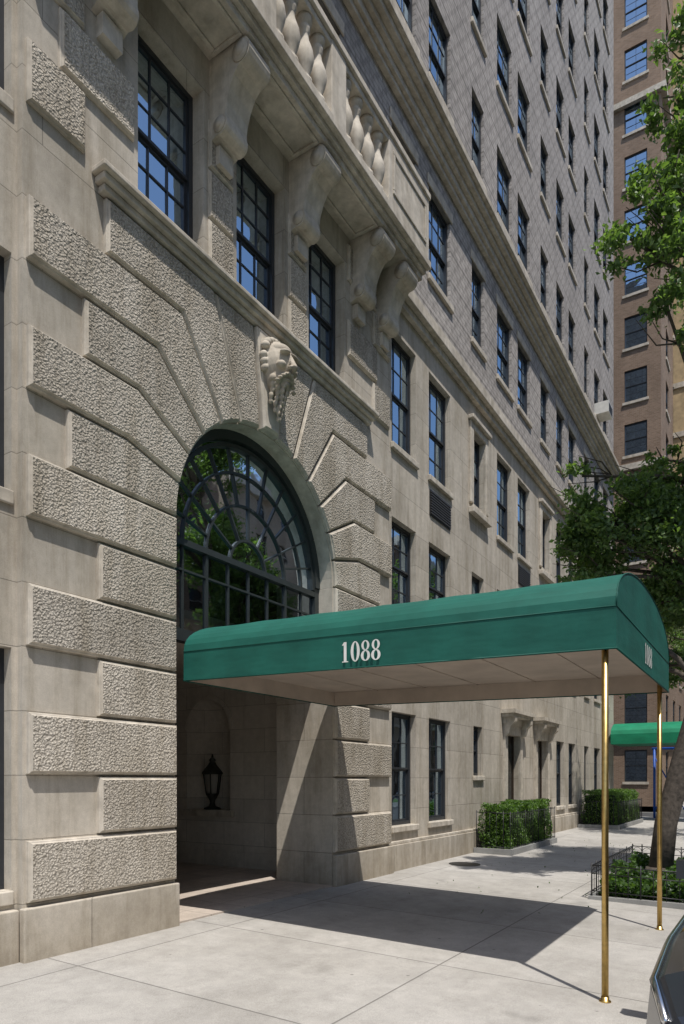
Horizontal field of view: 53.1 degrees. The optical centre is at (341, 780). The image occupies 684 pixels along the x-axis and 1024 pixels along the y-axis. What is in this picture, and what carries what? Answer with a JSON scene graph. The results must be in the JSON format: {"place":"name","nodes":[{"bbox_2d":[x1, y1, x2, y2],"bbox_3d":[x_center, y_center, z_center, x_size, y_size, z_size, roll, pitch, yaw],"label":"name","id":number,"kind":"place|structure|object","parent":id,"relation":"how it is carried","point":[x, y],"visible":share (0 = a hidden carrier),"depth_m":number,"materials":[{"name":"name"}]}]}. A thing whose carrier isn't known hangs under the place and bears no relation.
{"place":"outdoors","nodes":[
{"label":"outdoors","id":0,"kind":"place"},
{"bbox_2d":[19,806,656,961],"bbox_3d":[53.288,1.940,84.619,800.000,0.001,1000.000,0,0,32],"label":"ground","id":1,"kind":"structure","parent":0,"point":[646,809],"depth_m":45.18,"materials":[{"name":"grey concrete"}]},
{"bbox_2d":[614,0,683,806],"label":"brick apartment building","id":2,"kind":"structure","parent":1,"relation":"on","point":[648,394],"depth_m":42.06,"materials":[{"name":"brick"}]},
{"bbox_2d":[625,0,679,781],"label":"windows","id":3,"kind":"structure","parent":2,"relation":"in","point":[635,60],"depth_m":42.00,"materials":[{"name":"glass"}]},
{"bbox_2d":[0,816,683,1023],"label":"sidewalk","id":4,"kind":"structure","parent":0,"point":[435,946],"depth_m":6.33,"materials":[{"name":"concrete"}]},
{"bbox_2d":[0,0,613,960],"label":"walls","id":5,"kind":"structure","parent":4,"relation":"on","point":[46,162],"depth_m":12.14,"materials":[{"name":"stone"}]},
{"bbox_2d":[26,0,391,902],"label":"block margins","id":6,"kind":"object","parent":5,"relation":"attached to","point":[82,292],"visible":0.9,"depth_m":6.96,"materials":[{"name":"stone"}]},
{"bbox_2d":[32,0,391,899],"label":"rusticated block faces","id":7,"kind":"object","parent":6,"relation":"attached to","point":[64,620],"visible":0.84,"depth_m":7.06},
{"bbox_2d":[175,429,319,643],"bbox_3d":[-1.252,-3.070,9.084,0.160,2.880,3.220,0,0,32],"label":"arched fanlight","id":8,"kind":"object","parent":5,"relation":"attached to","point":[240,507],"visible":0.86,"depth_m":9.00,"materials":[{"name":"metal"}]},
{"bbox_2d":[175,546,332,922],"bbox_3d":[-3.044,-1.850,10.367,5.000,7.100,5.800,0,0,32],"label":"vestibule","id":9,"kind":"object","parent":5,"relation":"in","point":[226,857],"visible":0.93,"depth_m":12.21,"materials":[{"name":"stone"}]},
{"bbox_2d":[202,754,222,809],"bbox_3d":[-2.447,0.030,12.910,0.400,1.040,0.400,0,0,32],"label":"niche lantern","id":10,"kind":"object","parent":9,"relation":"on","point":[212,772],"visible":0.99,"depth_m":12.82,"materials":[{"name":"black metal"}]},
{"bbox_2d":[91,0,417,352],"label":"console brackets","id":11,"kind":"object","parent":5,"relation":"attached to","point":[239,73],"visible":1,"depth_m":9.18,"materials":[{"name":"stone"}]},
{"bbox_2d":[259,337,298,422],"bbox_3d":[-0.811,-5.143,8.825,0.510,1.073,0.519,0,0,2],"label":"carved mask","id":12,"kind":"object","parent":5,"relation":"attached to","point":[279,362],"visible":0.94,"depth_m":8.67,"materials":[{"name":"stone"}]},
{"bbox_2d":[162,0,430,281],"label":"balcony","id":13,"kind":"structure","parent":5,"relation":"attached to","point":[294,114],"depth_m":9.05,"materials":[{"name":"stone"}]},
{"bbox_2d":[276,0,384,188],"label":"balusters","id":14,"kind":"object","parent":13,"relation":"on","point":[308,55],"visible":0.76,"depth_m":8.85,"materials":[{"name":"stone"}]},
{"bbox_2d":[0,0,605,889],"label":"windows","id":15,"kind":"structure","parent":5,"relation":"attached to","point":[164,142],"depth_m":12.76,"materials":[{"name":"glass"}]},
{"bbox_2d":[0,0,621,966],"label":"trim and cornices","id":16,"kind":"structure","parent":5,"relation":"attached to","point":[42,932],"depth_m":12.47,"materials":[{"name":"stone"}]},
{"bbox_2d":[429,400,611,586],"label":"grilles and air conditioner","id":17,"kind":"object","parent":5,"relation":"attached to","point":[439,509],"visible":0.94,"depth_m":14.16,"materials":[{"name":"black metal"}]},
{"bbox_2d":[501,708,561,811],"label":"service doors","id":18,"kind":"structure","parent":5,"relation":"attached to","point":[518,723],"depth_m":18.06,"materials":[{"name":"beige stone"}]},
{"bbox_2d":[183,573,668,1002],"bbox_3d":[0.978,-0.095,7.675,4.541,3.592,3.106,0,0,32],"label":"entrance canopy","id":19,"kind":"object","parent":4,"relation":"on","point":[604,637],"visible":1,"depth_m":6.62,"materials":[{"name":"green fabric"}]},
{"bbox_2d":[449,862,479,865],"bbox_3d":[2.350,1.607,13.115,0.600,0.017,0.600,0,0,32],"label":"utility cover","id":20,"kind":"object","parent":4,"relation":"in","point":[464,863],"visible":1,"depth_m":13.10,"materials":[{"name":"black metal"}]},
{"bbox_2d":[474,806,556,855],"bbox_3d":[4.235,1.181,16.389,0.860,1.038,3.650,0,0,32],"label":"planter bed","id":21,"kind":"object","parent":4,"relation":"on","point":[516,850],"visible":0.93,"depth_m":15.46,"materials":[{"name":"stone"}]},
{"bbox_2d":[477,798,552,848],"bbox_3d":[4.216,1.062,16.371,0.822,1.225,3.424,0,0,32],"label":"hedge","id":22,"kind":"object","parent":21,"relation":"in","point":[514,806],"visible":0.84,"depth_m":15.18,"materials":[{"name":"green plant"}]},
{"bbox_2d":[578,798,642,829],"bbox_3d":[9.829,1.181,24.832,1.330,1.038,4.900,0,0,32],"label":"planter bed","id":23,"kind":"object","parent":4,"relation":"on","point":[619,826],"visible":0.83,"depth_m":23.12,"materials":[{"name":"stone"}]},
{"bbox_2d":[580,788,638,824],"bbox_3d":[9.814,0.985,24.840,1.263,1.373,4.625,0,0,32],"label":"hedge","id":24,"kind":"object","parent":23,"relation":"in","point":[620,795],"visible":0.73,"depth_m":23.17,"materials":[{"name":"green plant"}]},
{"bbox_2d":[549,0,683,869],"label":"street tree","id":25,"kind":"object","parent":4,"relation":"on","point":[651,506],"visible":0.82,"depth_m":10.36,"materials":[{"name":"green plant"}]},
{"bbox_2d":[588,844,683,909],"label":"tree pit","id":26,"kind":"object","parent":4,"relation":"on","point":[634,881],"visible":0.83,"depth_m":9.61,"materials":[{"name":"plant"}]},
{"bbox_2d":[611,721,682,746],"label":"green awning","id":27,"kind":"object","parent":4,"relation":"on","point":[633,734],"visible":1,"depth_m":27.15,"materials":[{"name":"fabric"}]},
{"bbox_2d":[640,545,683,683],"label":"street tree","id":28,"kind":"object","parent":4,"relation":"on","point":[675,637],"visible":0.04,"depth_m":21.09,"materials":[{"name":"green plant"}]},
{"bbox_2d":[652,747,683,817],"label":"sidewalk shed posts","id":29,"kind":"object","parent":4,"relation":"on","point":[654,778],"visible":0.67,"depth_m":29.34,"materials":[{"name":"blue metal"}]},
{"bbox_2d":[668,629,683,652],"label":"street tree","id":30,"kind":"object","parent":4,"relation":"on","point":[682,649],"visible":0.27,"depth_m":30.13,"materials":[{"name":"green plant"}]},
{"bbox_2d":[642,813,683,817],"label":"road","id":31,"kind":"structure","parent":0,"point":[651,815],"depth_m":36.53,"materials":[{"name":"grey asphalt"}]},
{"bbox_2d":[646,859,683,1023],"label":"parked car","id":32,"kind":"object","parent":31,"relation":"on","point":[666,1000],"visible":1,"depth_m":2.12,"materials":[{"name":"paint"}]}
]}

